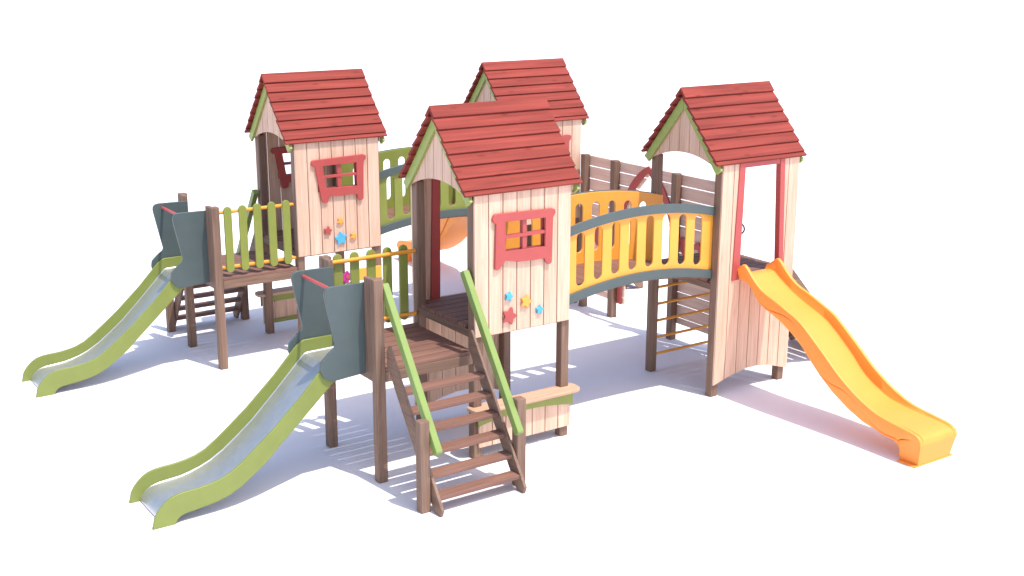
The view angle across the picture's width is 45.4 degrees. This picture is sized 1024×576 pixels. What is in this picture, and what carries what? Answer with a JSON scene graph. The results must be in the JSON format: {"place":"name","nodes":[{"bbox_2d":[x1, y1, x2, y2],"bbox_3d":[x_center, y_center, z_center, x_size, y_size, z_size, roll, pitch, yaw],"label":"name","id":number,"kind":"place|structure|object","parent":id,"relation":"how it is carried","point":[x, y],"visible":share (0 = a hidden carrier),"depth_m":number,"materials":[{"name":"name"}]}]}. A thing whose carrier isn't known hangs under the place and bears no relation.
{"place":"outdoors","nodes":[
{"label":"outdoors","id":0,"kind":"place"},
{"bbox_2d":[244,68,386,333],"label":"play tower","id":1,"kind":"structure","parent":0,"point":[326,123],"depth_m":13.38,"materials":[{"name":"brown wood"}]},
{"bbox_2d":[278,161,290,183],"bbox_3d":[-2.486,-1.413,14.149,0.657,0.506,0.070,-10,18,-33],"label":"window frame","id":2,"kind":"structure","parent":1,"relation":"in","point":[286,163],"depth_m":14.05,"materials":[{"name":"red paint"}]},
{"bbox_2d":[255,281,345,323],"bbox_3d":[-2.501,0.163,14.571,1.150,0.376,0.188,-10,18,-33],"label":"counter","id":3,"kind":"object","parent":1,"relation":"attached to","point":[283,297],"visible":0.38,"depth_m":14.40,"materials":[{"name":"green paint"}]},
{"bbox_2d":[310,154,365,202],"bbox_3d":[-1.889,-1.184,13.304,0.657,0.506,0.062,-10,18,-33],"label":"window frame","id":4,"kind":"structure","parent":1,"relation":"in","point":[325,192],"depth_m":13.28,"materials":[{"name":"red paint"}]},
{"bbox_2d":[343,265,381,283],"bbox_3d":[-1.890,0.080,13.635,1.003,0.555,0.058,-10,18,-33],"label":"play board","id":5,"kind":"object","parent":1,"relation":"attached to","point":[346,275],"visible":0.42,"depth_m":13.72,"materials":[{"name":"paint"}]},
{"bbox_2d":[341,147,466,234],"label":"arched bridge","id":6,"kind":"structure","parent":1,"relation":"attached to","point":[395,210],"depth_m":14.28,"materials":[{"name":"green paint"},{"name":"blue-grey paint"}]},
{"bbox_2d":[398,97,582,457],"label":"play tower","id":7,"kind":"structure","parent":0,"point":[497,165],"depth_m":10.59,"materials":[{"name":"brown wood"}]},
{"bbox_2d":[467,383,579,447],"bbox_3d":[0.119,1.150,10.924,1.150,0.376,0.188,-10,18,-33],"label":"counter","id":8,"kind":"object","parent":7,"relation":"attached to","point":[548,408],"visible":0.66,"depth_m":11.00,"materials":[{"name":"green paint"}]},
{"bbox_2d":[491,208,555,269],"bbox_3d":[0.091,-0.421,10.480,0.654,0.503,0.062,-10,18,-33],"label":"window frame","id":9,"kind":"structure","parent":7,"relation":"in","point":[501,255],"depth_m":10.45,"materials":[{"name":"red paint"}]},
{"bbox_2d":[506,190,714,304],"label":"arched bridge","id":10,"kind":"structure","parent":7,"relation":"attached to","point":[626,259],"depth_m":11.60,"materials":[{"name":"yellow plastic"}]},
{"bbox_2d":[0,0,1023,575],"bbox_3d":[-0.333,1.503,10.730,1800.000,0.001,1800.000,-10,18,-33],"label":"ground","id":11,"kind":"structure","parent":0,"point":[118,118],"depth_m":14.99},
{"bbox_2d":[22,201,209,397],"bbox_3d":[-4.131,0.073,12.726,1.885,1.706,0.641,-10,18,-33],"label":"steel slide","id":12,"kind":"object","parent":11,"relation":"on","point":[179,261],"visible":1,"depth_m":12.79,"materials":[{"name":"brushed steel"},{"name":"blue-grey paint"},{"name":"red paint"}]},
{"bbox_2d":[165,189,258,331],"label":"open stairs","id":13,"kind":"structure","parent":11,"relation":"on","point":[173,308],"depth_m":14.40,"materials":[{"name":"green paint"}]},
{"bbox_2d":[177,192,297,369],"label":"slide platform","id":14,"kind":"structure","parent":11,"relation":"on","point":[245,266],"depth_m":12.97,"materials":[{"name":"brown wood"}]},
{"bbox_2d":[129,266,365,529],"bbox_3d":[-2.140,0.836,9.910,1.885,1.706,0.641,-10,18,-33],"label":"steel slide","id":15,"kind":"object","parent":11,"relation":"on","point":[238,452],"visible":1,"depth_m":10.00,"materials":[{"name":"brushed steel"},{"name":"blue-grey paint"},{"name":"red paint"}]},
{"bbox_2d":[319,245,472,482],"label":"slide platform","id":16,"kind":"structure","parent":11,"relation":"on","point":[431,351],"depth_m":10.43,"materials":[{"name":"brown wood"}]},
{"bbox_2d":[397,217,466,261],"bbox_3d":[-0.808,-0.860,16.898,0.524,1.360,2.352,-10,18,-33],"label":"plastic slide","id":17,"kind":"object","parent":11,"relation":"on","point":[453,231],"visible":0.23,"depth_m":16.80,"materials":[{"name":"orange plastic"}]},
{"bbox_2d":[383,270,526,516],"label":"open stairs","id":18,"kind":"structure","parent":11,"relation":"on","point":[423,431],"depth_m":9.96,"materials":[{"name":"brown wood"}]},
{"bbox_2d":[579,219,642,288],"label":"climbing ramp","id":19,"kind":"structure","parent":11,"relation":"on","point":[639,285],"depth_m":16.30,"materials":[{"name":"brown wood"}]},
{"bbox_2d":[578,153,714,339],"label":"climbing wall","id":20,"kind":"structure","parent":11,"relation":"on","point":[676,190],"depth_m":14.03,"materials":[{"name":"brown wood"}]},
{"bbox_2d":[788,269,810,339],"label":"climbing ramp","id":21,"kind":"structure","parent":11,"relation":"on","point":[796,278],"depth_m":12.80,"materials":[{"name":"brown wood"}]},
{"bbox_2d":[737,258,956,467],"bbox_3d":[3.049,0.617,11.443,0.524,1.360,2.352,-10,18,-33],"label":"plastic slide","id":22,"kind":"object","parent":11,"relation":"on","point":[862,388],"visible":1,"depth_m":11.36,"materials":[{"name":"yellow plastic"}]},
{"bbox_2d":[463,58,589,302],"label":"play tower","id":23,"kind":"structure","parent":0,"point":[551,80],"depth_m":14.92,"materials":[{"name":"brown wood"}]},
{"bbox_2d":[561,134,570,149],"bbox_3d":[0.447,-1.586,14.824,0.657,0.506,0.026,-10,18,-33],"label":"window frame","id":24,"kind":"structure","parent":23,"relation":"in","point":[567,138],"depth_m":14.91,"materials":[{"name":"red paint"}]},
{"bbox_2d":[641,81,806,396],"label":"play tower","id":25,"kind":"structure","parent":0,"point":[730,133],"depth_m":12.14,"materials":[{"name":"beige wood"}]}
]}

